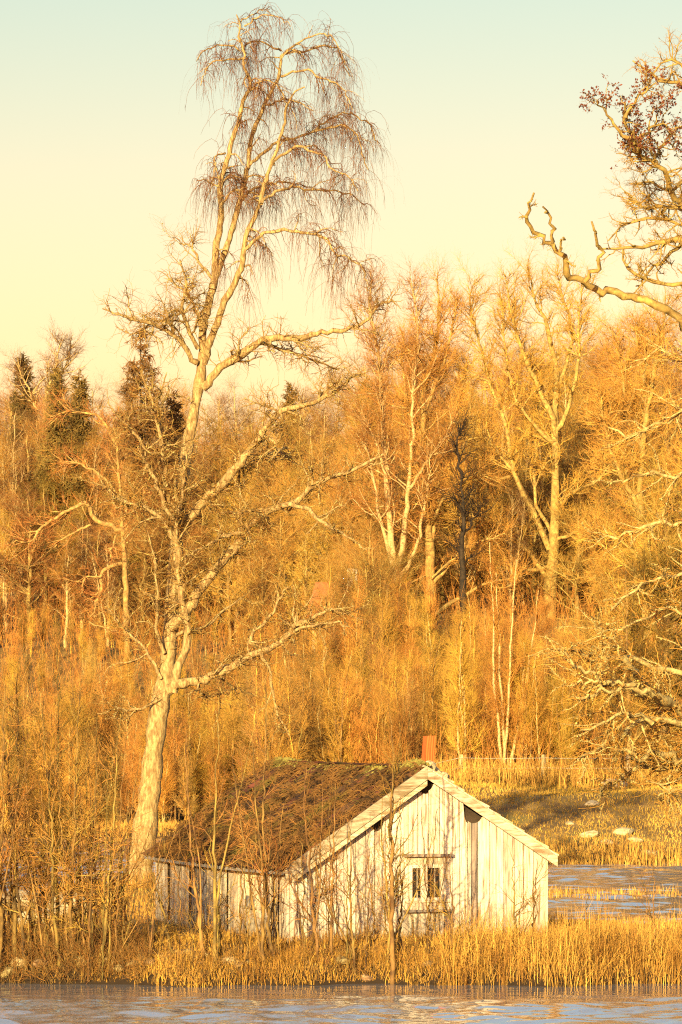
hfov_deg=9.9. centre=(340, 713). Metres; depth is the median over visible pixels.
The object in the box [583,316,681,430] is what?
bare oak
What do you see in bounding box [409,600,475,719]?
thicket sapling
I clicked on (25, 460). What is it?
bare oak
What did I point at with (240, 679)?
thicket sapling
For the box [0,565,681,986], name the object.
ground
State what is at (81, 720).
thicket sapling
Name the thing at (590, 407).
bare oak
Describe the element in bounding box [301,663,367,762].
thicket sapling
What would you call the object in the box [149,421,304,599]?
bare oak
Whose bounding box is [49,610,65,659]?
thicket sapling
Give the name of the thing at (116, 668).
thicket sapling
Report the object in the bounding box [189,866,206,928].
door
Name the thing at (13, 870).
alder sapling
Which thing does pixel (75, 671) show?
thicket sapling
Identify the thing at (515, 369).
bare oak
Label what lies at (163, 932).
alder sapling
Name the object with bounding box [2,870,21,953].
alder sapling
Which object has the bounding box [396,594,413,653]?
thicket sapling
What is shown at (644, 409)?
bare birch
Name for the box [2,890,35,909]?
boulder
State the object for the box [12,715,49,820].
thicket sapling
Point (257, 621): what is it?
thicket sapling
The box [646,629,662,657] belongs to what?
thicket sapling
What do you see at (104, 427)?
bare oak
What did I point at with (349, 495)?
bare oak
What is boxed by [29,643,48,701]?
thicket sapling
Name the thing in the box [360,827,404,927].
alder sapling
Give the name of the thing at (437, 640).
thicket sapling
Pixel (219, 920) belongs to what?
alder sapling
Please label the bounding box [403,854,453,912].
window
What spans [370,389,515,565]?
bare oak
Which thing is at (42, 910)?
alder sapling
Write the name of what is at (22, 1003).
water
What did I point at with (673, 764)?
lichened oak
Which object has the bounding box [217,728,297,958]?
alder sapling
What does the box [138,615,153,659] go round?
thicket sapling
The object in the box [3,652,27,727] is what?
thicket sapling
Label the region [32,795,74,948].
alder sapling
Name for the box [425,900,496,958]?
alder sapling
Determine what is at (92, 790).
thicket sapling
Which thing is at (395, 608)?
thicket sapling
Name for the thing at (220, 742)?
thicket sapling
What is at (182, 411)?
bare birch
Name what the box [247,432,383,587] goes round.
bare oak
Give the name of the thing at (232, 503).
bare birch
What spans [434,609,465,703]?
thicket sapling
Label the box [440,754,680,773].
fence
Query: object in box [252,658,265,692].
thicket sapling
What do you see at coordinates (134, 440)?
spruce
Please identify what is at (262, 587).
bare oak
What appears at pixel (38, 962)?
shore stone
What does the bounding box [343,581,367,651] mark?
thicket sapling
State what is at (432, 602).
thicket sapling
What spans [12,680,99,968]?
alder sapling
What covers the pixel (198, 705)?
thicket sapling
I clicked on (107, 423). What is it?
bare oak
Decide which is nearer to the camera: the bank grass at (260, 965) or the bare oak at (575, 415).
the bank grass at (260, 965)
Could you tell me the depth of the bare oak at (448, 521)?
256.96 m
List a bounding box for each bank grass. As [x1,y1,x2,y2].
[2,949,501,986]
[3,893,312,942]
[5,922,628,963]
[8,865,155,900]
[91,942,470,986]
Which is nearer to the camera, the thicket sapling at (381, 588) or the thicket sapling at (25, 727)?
the thicket sapling at (25, 727)
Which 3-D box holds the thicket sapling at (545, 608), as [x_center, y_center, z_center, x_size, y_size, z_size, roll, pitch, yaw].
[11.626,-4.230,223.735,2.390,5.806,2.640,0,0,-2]
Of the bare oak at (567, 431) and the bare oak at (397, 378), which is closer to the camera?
the bare oak at (567, 431)
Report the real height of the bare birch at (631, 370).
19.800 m
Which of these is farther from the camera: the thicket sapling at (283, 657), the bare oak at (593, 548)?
the bare oak at (593, 548)
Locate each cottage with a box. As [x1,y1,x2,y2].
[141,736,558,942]
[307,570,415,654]
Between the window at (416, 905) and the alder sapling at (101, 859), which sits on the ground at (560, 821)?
the alder sapling at (101, 859)
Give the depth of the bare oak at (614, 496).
245.56 m
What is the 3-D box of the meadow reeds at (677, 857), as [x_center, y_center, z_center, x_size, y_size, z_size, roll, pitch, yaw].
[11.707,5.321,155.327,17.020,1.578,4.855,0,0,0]
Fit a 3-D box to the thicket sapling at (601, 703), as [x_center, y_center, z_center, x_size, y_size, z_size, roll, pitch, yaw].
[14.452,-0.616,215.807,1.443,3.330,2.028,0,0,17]
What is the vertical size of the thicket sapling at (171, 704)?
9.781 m
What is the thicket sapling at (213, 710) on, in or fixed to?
on the ground at (560, 821)
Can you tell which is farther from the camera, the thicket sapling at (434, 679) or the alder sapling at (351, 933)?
the thicket sapling at (434, 679)
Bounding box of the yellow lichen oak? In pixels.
[556,278,681,637]
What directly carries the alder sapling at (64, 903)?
on the ground at (560, 821)
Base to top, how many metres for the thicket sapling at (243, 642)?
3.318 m
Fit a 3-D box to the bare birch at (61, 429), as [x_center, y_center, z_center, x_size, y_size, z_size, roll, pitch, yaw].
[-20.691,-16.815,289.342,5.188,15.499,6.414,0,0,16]
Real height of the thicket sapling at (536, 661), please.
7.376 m
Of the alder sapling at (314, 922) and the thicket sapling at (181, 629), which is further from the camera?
the thicket sapling at (181, 629)
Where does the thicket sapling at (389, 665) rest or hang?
on the ground at (560, 821)
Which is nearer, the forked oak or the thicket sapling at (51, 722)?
the thicket sapling at (51, 722)
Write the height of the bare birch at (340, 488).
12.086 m
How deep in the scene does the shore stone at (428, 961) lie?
86.27 m
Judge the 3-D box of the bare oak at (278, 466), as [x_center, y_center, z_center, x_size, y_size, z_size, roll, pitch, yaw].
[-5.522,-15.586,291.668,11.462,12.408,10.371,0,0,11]
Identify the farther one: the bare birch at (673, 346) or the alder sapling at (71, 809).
the bare birch at (673, 346)
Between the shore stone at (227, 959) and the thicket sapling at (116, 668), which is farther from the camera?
the thicket sapling at (116, 668)
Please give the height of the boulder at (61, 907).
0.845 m
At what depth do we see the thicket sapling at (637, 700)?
212.91 m
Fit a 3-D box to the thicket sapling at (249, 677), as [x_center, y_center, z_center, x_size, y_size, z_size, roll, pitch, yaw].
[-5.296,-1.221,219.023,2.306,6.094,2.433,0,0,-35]
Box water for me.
[0,824,681,1023]
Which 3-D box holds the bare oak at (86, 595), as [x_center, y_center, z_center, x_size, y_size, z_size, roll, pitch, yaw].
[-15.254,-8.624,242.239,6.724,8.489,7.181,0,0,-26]
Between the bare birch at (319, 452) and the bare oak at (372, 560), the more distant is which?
the bare birch at (319, 452)
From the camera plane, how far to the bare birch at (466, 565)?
244.53 m
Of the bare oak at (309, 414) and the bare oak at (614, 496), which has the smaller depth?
the bare oak at (614, 496)
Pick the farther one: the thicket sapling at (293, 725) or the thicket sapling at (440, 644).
the thicket sapling at (440, 644)
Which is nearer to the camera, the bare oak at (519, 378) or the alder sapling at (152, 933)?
the alder sapling at (152, 933)
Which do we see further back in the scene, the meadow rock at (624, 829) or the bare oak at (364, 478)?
the bare oak at (364, 478)
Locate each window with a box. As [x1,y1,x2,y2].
[241,872,258,908]
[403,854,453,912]
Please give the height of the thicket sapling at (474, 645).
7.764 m
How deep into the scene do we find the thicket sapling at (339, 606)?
221.59 m
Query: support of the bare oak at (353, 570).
on the ground at (560, 821)
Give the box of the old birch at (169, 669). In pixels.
[67,1,415,885]
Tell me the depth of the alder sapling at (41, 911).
87.49 m
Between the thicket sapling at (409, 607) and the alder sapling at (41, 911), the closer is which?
the alder sapling at (41, 911)
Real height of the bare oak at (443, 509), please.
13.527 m
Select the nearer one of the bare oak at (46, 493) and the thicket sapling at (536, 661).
the thicket sapling at (536, 661)
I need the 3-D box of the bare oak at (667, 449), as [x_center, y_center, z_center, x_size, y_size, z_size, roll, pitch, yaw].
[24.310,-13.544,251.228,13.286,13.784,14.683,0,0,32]
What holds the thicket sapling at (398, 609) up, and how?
on the ground at (560, 821)
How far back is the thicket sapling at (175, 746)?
201.84 m
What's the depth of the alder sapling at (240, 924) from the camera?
86.98 m
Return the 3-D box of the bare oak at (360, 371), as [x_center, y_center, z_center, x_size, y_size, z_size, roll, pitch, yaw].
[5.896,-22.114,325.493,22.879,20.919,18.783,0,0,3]
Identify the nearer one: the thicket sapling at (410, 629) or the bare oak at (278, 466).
the thicket sapling at (410, 629)
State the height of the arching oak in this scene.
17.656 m
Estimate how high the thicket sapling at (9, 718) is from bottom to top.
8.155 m
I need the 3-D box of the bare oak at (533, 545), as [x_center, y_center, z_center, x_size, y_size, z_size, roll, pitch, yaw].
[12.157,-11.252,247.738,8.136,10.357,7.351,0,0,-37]
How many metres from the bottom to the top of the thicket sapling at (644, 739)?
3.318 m
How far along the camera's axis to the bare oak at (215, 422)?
293.25 m
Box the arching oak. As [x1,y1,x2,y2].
[0,371,161,665]
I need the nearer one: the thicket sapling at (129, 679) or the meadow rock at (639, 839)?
the meadow rock at (639, 839)
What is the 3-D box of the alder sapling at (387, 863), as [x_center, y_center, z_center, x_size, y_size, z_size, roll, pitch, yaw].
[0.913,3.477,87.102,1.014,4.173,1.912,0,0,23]
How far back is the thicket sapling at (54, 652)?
230.75 m
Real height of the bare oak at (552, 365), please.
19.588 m
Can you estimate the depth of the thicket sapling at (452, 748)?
191.40 m
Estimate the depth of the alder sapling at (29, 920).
87.17 m
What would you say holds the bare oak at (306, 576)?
on the ground at (560, 821)
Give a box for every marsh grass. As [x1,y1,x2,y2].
[0,683,415,805]
[0,819,182,837]
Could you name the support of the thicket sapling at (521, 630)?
on the ground at (560, 821)
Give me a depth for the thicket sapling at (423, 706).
198.15 m
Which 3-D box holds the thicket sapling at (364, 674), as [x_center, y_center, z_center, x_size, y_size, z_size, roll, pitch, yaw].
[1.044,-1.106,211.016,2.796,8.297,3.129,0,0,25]
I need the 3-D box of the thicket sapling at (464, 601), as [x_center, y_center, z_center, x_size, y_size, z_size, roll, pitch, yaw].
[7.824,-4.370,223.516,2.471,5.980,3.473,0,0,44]
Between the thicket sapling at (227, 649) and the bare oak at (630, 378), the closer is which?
the thicket sapling at (227, 649)
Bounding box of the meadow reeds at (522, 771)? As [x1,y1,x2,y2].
[410,750,681,788]
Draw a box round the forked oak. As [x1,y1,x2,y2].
[429,235,637,618]
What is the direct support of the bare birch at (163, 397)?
on the ground at (560, 821)
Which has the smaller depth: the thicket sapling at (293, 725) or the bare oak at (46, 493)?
the thicket sapling at (293, 725)
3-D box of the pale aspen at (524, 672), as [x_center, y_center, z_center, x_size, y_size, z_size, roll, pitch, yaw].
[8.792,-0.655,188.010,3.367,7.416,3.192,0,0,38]
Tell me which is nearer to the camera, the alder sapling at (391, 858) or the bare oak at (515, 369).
the alder sapling at (391, 858)
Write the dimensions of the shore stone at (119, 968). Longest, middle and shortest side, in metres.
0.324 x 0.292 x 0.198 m
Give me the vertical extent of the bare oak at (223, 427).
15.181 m
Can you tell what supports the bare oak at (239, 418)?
on the ground at (560, 821)
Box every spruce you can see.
[2,351,38,571]
[9,361,99,605]
[40,369,109,559]
[70,319,199,617]
[155,388,209,596]
[264,380,308,578]
[342,376,383,536]
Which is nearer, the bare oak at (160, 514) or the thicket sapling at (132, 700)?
the thicket sapling at (132, 700)
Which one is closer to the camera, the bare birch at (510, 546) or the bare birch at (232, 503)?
the bare birch at (510, 546)
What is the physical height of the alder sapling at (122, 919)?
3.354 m
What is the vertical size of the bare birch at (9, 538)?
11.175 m
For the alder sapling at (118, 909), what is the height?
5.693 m
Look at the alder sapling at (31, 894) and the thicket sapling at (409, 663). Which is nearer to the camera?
the alder sapling at (31, 894)
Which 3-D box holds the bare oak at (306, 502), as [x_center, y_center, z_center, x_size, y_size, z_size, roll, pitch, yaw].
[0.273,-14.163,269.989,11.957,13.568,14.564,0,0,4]
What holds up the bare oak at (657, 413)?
on the ground at (560, 821)
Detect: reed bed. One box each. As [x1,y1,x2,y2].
[414,894,681,986]
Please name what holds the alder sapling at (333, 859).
on the ground at (560, 821)
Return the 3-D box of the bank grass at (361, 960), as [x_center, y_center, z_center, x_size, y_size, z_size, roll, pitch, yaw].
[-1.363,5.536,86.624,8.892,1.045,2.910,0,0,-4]
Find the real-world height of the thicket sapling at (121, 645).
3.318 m
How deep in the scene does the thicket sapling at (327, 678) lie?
200.52 m
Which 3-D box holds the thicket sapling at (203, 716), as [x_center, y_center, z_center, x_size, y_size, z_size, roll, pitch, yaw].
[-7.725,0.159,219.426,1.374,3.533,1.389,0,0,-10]
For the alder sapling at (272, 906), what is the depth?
86.97 m
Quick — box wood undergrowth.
[0,548,681,793]
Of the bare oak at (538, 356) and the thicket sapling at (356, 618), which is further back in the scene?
the bare oak at (538, 356)
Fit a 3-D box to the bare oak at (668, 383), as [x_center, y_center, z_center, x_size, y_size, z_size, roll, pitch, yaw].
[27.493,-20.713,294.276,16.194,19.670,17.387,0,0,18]
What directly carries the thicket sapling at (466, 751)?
on the ground at (560, 821)
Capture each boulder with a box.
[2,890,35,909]
[17,909,52,924]
[47,892,92,915]
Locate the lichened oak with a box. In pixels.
[513,25,681,841]
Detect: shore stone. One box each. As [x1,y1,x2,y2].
[0,967,15,977]
[10,957,29,968]
[32,958,47,966]
[74,956,90,965]
[113,964,125,972]
[124,959,137,966]
[143,958,156,966]
[180,949,195,954]
[221,957,239,965]
[232,960,242,967]
[333,955,349,964]
[361,974,372,981]
[422,960,435,967]
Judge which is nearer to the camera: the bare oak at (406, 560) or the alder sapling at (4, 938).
the alder sapling at (4, 938)
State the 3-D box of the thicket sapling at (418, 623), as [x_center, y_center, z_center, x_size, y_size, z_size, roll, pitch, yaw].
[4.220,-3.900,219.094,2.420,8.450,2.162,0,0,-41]
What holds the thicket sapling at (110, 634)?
on the ground at (560, 821)
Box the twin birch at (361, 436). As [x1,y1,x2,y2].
[326,250,474,580]
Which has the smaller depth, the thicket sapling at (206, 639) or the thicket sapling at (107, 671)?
the thicket sapling at (107, 671)
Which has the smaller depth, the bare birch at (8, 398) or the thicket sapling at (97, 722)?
the thicket sapling at (97, 722)
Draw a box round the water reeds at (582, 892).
[548,884,681,899]
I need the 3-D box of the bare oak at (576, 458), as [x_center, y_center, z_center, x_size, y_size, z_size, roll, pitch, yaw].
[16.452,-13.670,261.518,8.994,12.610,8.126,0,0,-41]
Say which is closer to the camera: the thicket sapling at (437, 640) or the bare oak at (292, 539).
the thicket sapling at (437, 640)
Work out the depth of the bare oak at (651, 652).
180.77 m
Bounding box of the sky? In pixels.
[0,0,681,580]
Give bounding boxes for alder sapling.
[0,657,46,969]
[0,662,51,955]
[0,701,57,901]
[0,723,71,974]
[0,734,33,955]
[0,755,49,944]
[0,833,31,888]
[1,790,31,965]
[2,704,72,960]
[2,760,56,960]
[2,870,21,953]
[4,851,64,951]
[5,798,67,952]
[6,813,57,954]
[10,772,72,957]
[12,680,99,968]
[17,628,89,945]
[17,712,85,951]
[20,743,60,956]
[21,748,122,949]
[23,660,123,964]
[26,747,87,965]
[27,770,63,963]
[31,775,112,937]
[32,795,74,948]
[41,778,147,980]
[43,759,99,948]
[52,716,91,941]
[55,729,167,951]
[57,783,118,952]
[58,697,136,963]
[58,764,95,949]
[59,731,122,944]
[65,790,132,952]
[71,752,131,979]
[79,714,163,966]
[82,834,146,968]
[92,799,137,944]
[93,806,145,949]
[93,825,172,955]
[95,709,200,963]
[111,800,164,953]
[126,832,184,957]
[130,852,181,954]
[135,826,177,958]
[137,880,183,949]
[149,809,231,950]
[156,864,197,954]
[162,727,223,960]
[185,862,226,954]
[186,873,237,956]
[189,691,291,960]
[190,803,238,957]
[195,799,271,959]
[207,806,269,950]
[212,667,287,965]
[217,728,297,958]
[218,804,308,952]
[222,819,273,959]
[236,821,294,963]
[244,867,304,953]
[264,816,336,948]
[276,760,338,961]
[282,793,364,955]
[290,814,374,974]
[296,767,362,958]
[308,832,344,953]
[328,831,377,972]
[336,836,382,956]
[346,857,387,970]
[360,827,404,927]
[362,781,404,949]
[362,842,420,961]
[365,793,457,967]
[370,702,429,983]
[404,810,493,953]
[410,809,464,952]
[421,861,475,959]
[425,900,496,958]
[487,839,544,959]
[505,842,575,945]
[567,880,638,936]
[624,845,665,945]
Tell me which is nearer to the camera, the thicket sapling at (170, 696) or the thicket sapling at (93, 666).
the thicket sapling at (170, 696)
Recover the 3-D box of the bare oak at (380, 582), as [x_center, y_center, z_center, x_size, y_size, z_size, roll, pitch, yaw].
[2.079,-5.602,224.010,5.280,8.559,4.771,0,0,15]
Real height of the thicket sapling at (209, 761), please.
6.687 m
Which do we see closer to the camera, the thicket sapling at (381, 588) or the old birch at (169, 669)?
the old birch at (169, 669)
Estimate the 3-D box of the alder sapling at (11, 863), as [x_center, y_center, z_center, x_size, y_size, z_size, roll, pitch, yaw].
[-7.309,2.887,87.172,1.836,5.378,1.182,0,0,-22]
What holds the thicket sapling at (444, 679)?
on the ground at (560, 821)
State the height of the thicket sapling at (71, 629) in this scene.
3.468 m
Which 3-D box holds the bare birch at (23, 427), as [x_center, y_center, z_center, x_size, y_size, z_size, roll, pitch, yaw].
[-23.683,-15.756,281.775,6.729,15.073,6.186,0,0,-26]
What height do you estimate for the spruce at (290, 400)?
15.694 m
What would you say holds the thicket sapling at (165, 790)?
on the ground at (560, 821)
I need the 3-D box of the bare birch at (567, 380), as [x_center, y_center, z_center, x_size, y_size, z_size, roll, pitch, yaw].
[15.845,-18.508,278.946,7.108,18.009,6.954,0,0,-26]
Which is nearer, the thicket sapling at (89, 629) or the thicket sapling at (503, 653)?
the thicket sapling at (503, 653)
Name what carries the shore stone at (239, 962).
on the ground at (560, 821)
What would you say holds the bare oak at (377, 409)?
on the ground at (560, 821)
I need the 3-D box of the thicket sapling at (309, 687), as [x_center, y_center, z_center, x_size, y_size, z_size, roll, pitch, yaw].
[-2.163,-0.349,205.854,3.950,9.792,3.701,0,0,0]
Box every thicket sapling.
[0,597,8,646]
[0,647,10,698]
[0,670,20,745]
[0,681,34,824]
[0,686,49,785]
[0,687,42,818]
[0,704,22,789]
[0,713,29,820]
[3,629,21,678]
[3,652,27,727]
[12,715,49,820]
[15,603,31,652]
[19,642,32,688]
[19,691,34,750]
[25,606,37,654]
[26,696,73,822]
[26,713,59,821]
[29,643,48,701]
[31,691,62,761]
[34,650,111,815]
[35,685,59,744]
[36,602,51,652]
[38,692,71,814]
[42,661,56,707]
[44,623,65,676]
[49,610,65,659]
[55,715,84,819]
[57,651,86,745]
[60,688,100,774]
[61,601,77,652]
[69,652,83,698]
[71,735,102,822]
[74,661,93,716]
[76,609,94,651]
[77,616,89,671]
[77,739,112,819]
[78,640,99,708]
[79,634,100,693]
[80,693,110,782]
[83,719,127,822]
[89,669,123,784]
[90,612,108,662]
[93,615,108,666]
[101,661,119,723]
[103,698,147,821]
[104,596,117,647]
[106,646,137,751]
[108,664,170,818]
[108,686,142,781]
[109,704,148,810]
[111,650,122,692]
[114,608,123,660]
[122,636,139,698]
[122,688,147,776]
[125,671,139,715]
[129,660,186,822]
[131,718,178,819]
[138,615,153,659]
[138,638,157,685]
[138,650,180,727]
[138,699,184,821]
[140,666,156,732]
[147,648,157,679]
[148,629,162,683]
[152,612,162,660]
[158,706,201,823]
[158,739,179,822]
[166,693,177,757]
[170,686,216,819]
[170,737,200,819]
[171,686,215,815]
[172,668,187,716]
[178,607,190,647]
[182,611,198,652]
[186,633,204,691]
[186,685,248,807]
[190,667,206,726]
[196,719,230,807]
[197,693,210,746]
[199,698,262,795]
[200,601,211,654]
[202,668,224,758]
[202,694,246,803]
[204,653,218,694]
[207,605,222,654]
[210,687,254,794]
[214,700,250,792]
[217,628,297,790]
[218,638,237,680]
[219,668,257,784]
[221,604,237,643]
[225,646,241,692]
[227,665,246,708]
[233,612,248,649]
[233,643,260,729]
[236,661,291,764]
[238,621,248,670]
[239,663,323,775]
[247,654,322,770]
[249,594,299,725]
[250,600,263,640]
[251,630,325,760]
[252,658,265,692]
[252,686,304,759]
[257,683,313,763]
[261,650,286,713]
[264,623,322,739]
[266,616,283,674]
[272,637,295,688]
[282,613,341,730]
[284,653,338,761]
[285,646,320,729]
[291,612,311,677]
[292,633,312,695]
[293,608,336,728]
[295,691,317,759]
[299,598,365,698]
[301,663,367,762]
[302,693,347,761]
[304,656,361,755]
[304,664,342,758]
[306,631,346,723]
[306,651,336,753]
[311,551,351,688]
[318,586,346,684]
[319,640,343,693]
[320,568,358,680]
[328,575,371,679]
[329,666,374,756]
[331,632,359,685]
[331,680,369,762]
[339,629,381,738]
[339,655,382,762]
[340,580,378,677]
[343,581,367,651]
[344,712,374,762]
[347,684,392,763]
[348,605,379,700]
[350,607,393,734]
[351,609,400,733]
[359,583,372,629]
[360,640,410,743]
[361,664,398,761]
[363,594,390,680]
[364,673,387,728]
[365,555,392,633]
[366,572,409,689]
[373,663,428,763]
[374,557,422,671]
[376,692,396,762]
[377,642,422,750]
[379,640,421,736]
[381,634,408,688]
[382,571,407,640]
[387,662,428,759]
[391,569,421,642]
[392,590,404,650]
[393,596,424,683]
[395,614,433,693]
[395,624,412,651]
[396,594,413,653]
[396,637,434,759]
[398,580,431,681]
[404,587,419,639]
[404,658,430,755]
[407,590,431,652]
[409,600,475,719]
[409,646,438,750]
[412,628,450,751]
[413,610,447,697]
[416,690,443,754]
[420,554,445,651]
[421,651,471,760]
[421,703,448,763]
[429,625,445,664]
[429,654,470,765]
[431,622,443,661]
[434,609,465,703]
[434,619,476,717]
[437,702,468,768]
[441,674,471,732]
[442,681,470,769]
[447,606,463,649]
[447,679,477,751]
[450,664,492,760]
[455,718,471,764]
[457,633,484,729]
[459,588,501,682]
[461,609,499,702]
[463,650,491,712]
[468,678,498,772]
[469,689,502,768]
[471,598,501,669]
[477,635,519,749]
[479,636,502,705]
[487,632,518,696]
[499,609,513,659]
[505,659,548,769]
[509,642,553,761]
[511,609,529,664]
[519,658,570,766]
[524,603,551,673]
[529,590,560,659]
[529,632,575,724]
[530,655,562,766]
[532,619,563,690]
[535,645,566,747]
[537,608,573,685]
[538,668,585,769]
[540,659,571,768]
[545,624,594,759]
[552,625,592,693]
[556,641,613,753]
[558,641,587,712]
[566,674,599,760]
[567,601,589,658]
[589,711,605,766]
[596,675,609,718]
[604,688,616,720]
[605,718,624,768]
[621,720,642,767]
[623,702,640,751]
[632,655,642,725]
[636,703,651,763]
[638,726,652,761]
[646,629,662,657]
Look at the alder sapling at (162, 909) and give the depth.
86.39 m
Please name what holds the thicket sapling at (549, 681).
on the ground at (560, 821)
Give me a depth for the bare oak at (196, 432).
314.71 m
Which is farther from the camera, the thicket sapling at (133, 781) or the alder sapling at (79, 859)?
the thicket sapling at (133, 781)
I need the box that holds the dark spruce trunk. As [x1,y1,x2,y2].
[432,401,502,641]
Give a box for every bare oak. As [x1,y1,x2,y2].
[0,362,109,463]
[0,364,48,568]
[0,366,77,581]
[0,377,113,481]
[0,413,112,600]
[0,439,50,583]
[0,473,85,636]
[7,471,116,622]
[16,425,106,600]
[40,512,139,641]
[45,411,147,575]
[76,397,135,570]
[77,465,245,630]
[85,390,166,566]
[86,447,210,617]
[90,536,166,631]
[94,498,199,641]
[108,416,269,555]
[130,488,221,622]
[135,487,278,628]
[136,398,231,487]
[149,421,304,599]
[158,527,230,636]
[165,385,285,559]
[186,534,279,649]
[193,427,255,551]
[194,394,277,483]
[194,453,299,586]
[195,389,303,542]
[197,429,291,575]
[201,528,298,633]
[207,391,258,466]
[208,404,341,548]
[208,437,316,610]
[209,480,313,607]
[223,539,302,640]
[236,431,315,573]
[240,507,331,633]
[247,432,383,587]
[252,488,346,602]
[255,529,343,635]
[258,409,353,548]
[265,421,413,574]
[269,376,355,479]
[281,487,378,594]
[284,393,356,581]
[290,334,491,458]
[290,427,487,597]
[292,423,414,589]
[294,558,358,659]
[296,350,396,440]
[296,455,411,580]
[300,538,379,649]
[308,542,386,643]
[309,504,419,603]
[317,527,438,667]
[321,535,407,661]
[322,316,482,463]
[322,368,428,498]
[324,410,451,543]
[324,420,508,598]
[341,549,415,645]
[352,408,448,578]
[355,503,456,582]
[357,357,518,521]
[358,530,439,630]
[360,540,441,637]
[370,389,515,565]
[371,414,510,608]
[388,360,521,455]
[398,386,487,472]
[411,485,506,612]
[416,385,491,511]
[417,442,512,605]
[433,375,541,580]
[435,324,590,511]
[436,389,598,589]
[443,361,526,409]
[445,430,575,607]
[453,322,561,417]
[468,348,571,524]
[470,325,614,552]
[478,417,593,606]
[479,463,576,612]
[483,330,592,416]
[487,333,600,412]
[488,437,651,611]
[494,400,648,598]
[503,375,673,591]
[506,352,627,501]
[508,395,612,553]
[522,450,647,613]
[525,313,681,442]
[532,489,629,618]
[538,344,615,428]
[538,357,635,504]
[542,420,631,602]
[548,391,670,565]
[548,427,681,616]
[550,327,627,427]
[552,434,681,773]
[553,541,681,767]
[558,310,642,427]
[561,340,676,431]
[562,363,681,738]
[567,335,668,424]
[575,372,681,541]
[580,472,663,613]
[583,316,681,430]
[602,338,681,505]
[607,362,681,531]
[609,407,681,570]
[611,403,681,506]
[626,446,681,630]
[640,341,681,433]
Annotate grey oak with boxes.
[371,245,553,621]
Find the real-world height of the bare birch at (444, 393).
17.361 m
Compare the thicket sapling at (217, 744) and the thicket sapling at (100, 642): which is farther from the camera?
the thicket sapling at (100, 642)
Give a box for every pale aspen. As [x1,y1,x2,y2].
[431,600,501,768]
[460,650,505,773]
[468,542,558,766]
[487,584,539,767]
[491,631,533,761]
[493,628,557,766]
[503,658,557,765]
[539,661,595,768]
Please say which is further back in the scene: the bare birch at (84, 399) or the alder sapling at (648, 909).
the bare birch at (84, 399)
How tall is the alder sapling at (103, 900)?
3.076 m
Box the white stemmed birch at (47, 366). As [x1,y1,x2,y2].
[1,318,93,478]
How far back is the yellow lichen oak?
233.46 m
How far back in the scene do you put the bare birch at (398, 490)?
247.65 m
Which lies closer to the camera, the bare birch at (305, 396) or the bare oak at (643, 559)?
the bare oak at (643, 559)
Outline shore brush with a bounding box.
[0,897,674,986]
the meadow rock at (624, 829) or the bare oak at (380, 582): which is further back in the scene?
the bare oak at (380, 582)
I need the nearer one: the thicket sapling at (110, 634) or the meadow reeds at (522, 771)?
the meadow reeds at (522, 771)
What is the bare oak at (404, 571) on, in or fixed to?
on the ground at (560, 821)
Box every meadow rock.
[580,830,598,837]
[584,800,598,805]
[601,778,626,787]
[613,827,634,835]
[628,837,643,842]
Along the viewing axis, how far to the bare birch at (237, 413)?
310.13 m
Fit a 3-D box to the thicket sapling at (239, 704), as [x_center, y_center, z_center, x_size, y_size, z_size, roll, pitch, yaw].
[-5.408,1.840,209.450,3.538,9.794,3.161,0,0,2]
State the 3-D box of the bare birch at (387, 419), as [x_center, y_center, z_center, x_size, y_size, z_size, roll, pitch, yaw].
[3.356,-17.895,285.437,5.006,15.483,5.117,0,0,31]
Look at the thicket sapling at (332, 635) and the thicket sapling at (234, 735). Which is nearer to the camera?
the thicket sapling at (234, 735)
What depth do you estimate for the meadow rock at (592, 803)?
163.77 m
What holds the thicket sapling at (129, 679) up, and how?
on the ground at (560, 821)
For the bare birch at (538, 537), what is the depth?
249.04 m
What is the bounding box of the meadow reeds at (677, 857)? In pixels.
[540,829,681,865]
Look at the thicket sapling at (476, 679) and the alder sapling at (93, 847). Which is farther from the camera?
the thicket sapling at (476, 679)
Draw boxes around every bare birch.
[0,343,35,580]
[0,394,41,596]
[0,422,34,540]
[0,432,36,615]
[0,434,38,631]
[0,472,32,587]
[0,491,22,633]
[11,381,60,495]
[16,372,76,514]
[25,394,90,503]
[38,522,92,647]
[40,442,86,603]
[59,511,100,630]
[60,375,110,481]
[68,486,97,624]
[69,369,116,464]
[76,425,112,564]
[78,528,122,646]
[97,435,123,567]
[101,418,151,572]
[103,458,141,619]
[104,428,136,599]
[106,360,162,465]
[138,394,173,447]
[144,381,177,443]
[146,420,172,462]
[160,424,217,613]
[160,502,197,638]
[163,370,207,475]
[198,381,264,485]
[204,500,232,628]
[212,368,263,580]
[214,456,260,631]
[290,442,337,581]
[291,377,343,457]
[293,385,346,581]
[300,371,356,460]
[309,453,360,574]
[327,383,382,496]
[334,346,402,459]
[359,374,406,488]
[372,437,413,561]
[382,324,441,438]
[387,348,434,453]
[399,464,445,597]
[426,337,481,430]
[430,352,470,424]
[442,479,483,612]
[448,375,505,584]
[473,341,528,550]
[477,381,526,586]
[495,479,535,620]
[496,405,546,604]
[516,425,572,611]
[520,342,600,550]
[530,363,561,562]
[582,329,642,531]
[593,314,664,450]
[612,364,680,490]
[636,378,681,548]
[641,371,681,440]
[660,288,681,403]
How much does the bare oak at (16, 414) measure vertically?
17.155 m
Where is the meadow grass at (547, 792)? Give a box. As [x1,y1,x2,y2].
[452,776,681,863]
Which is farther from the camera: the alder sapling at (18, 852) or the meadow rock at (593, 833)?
the meadow rock at (593, 833)

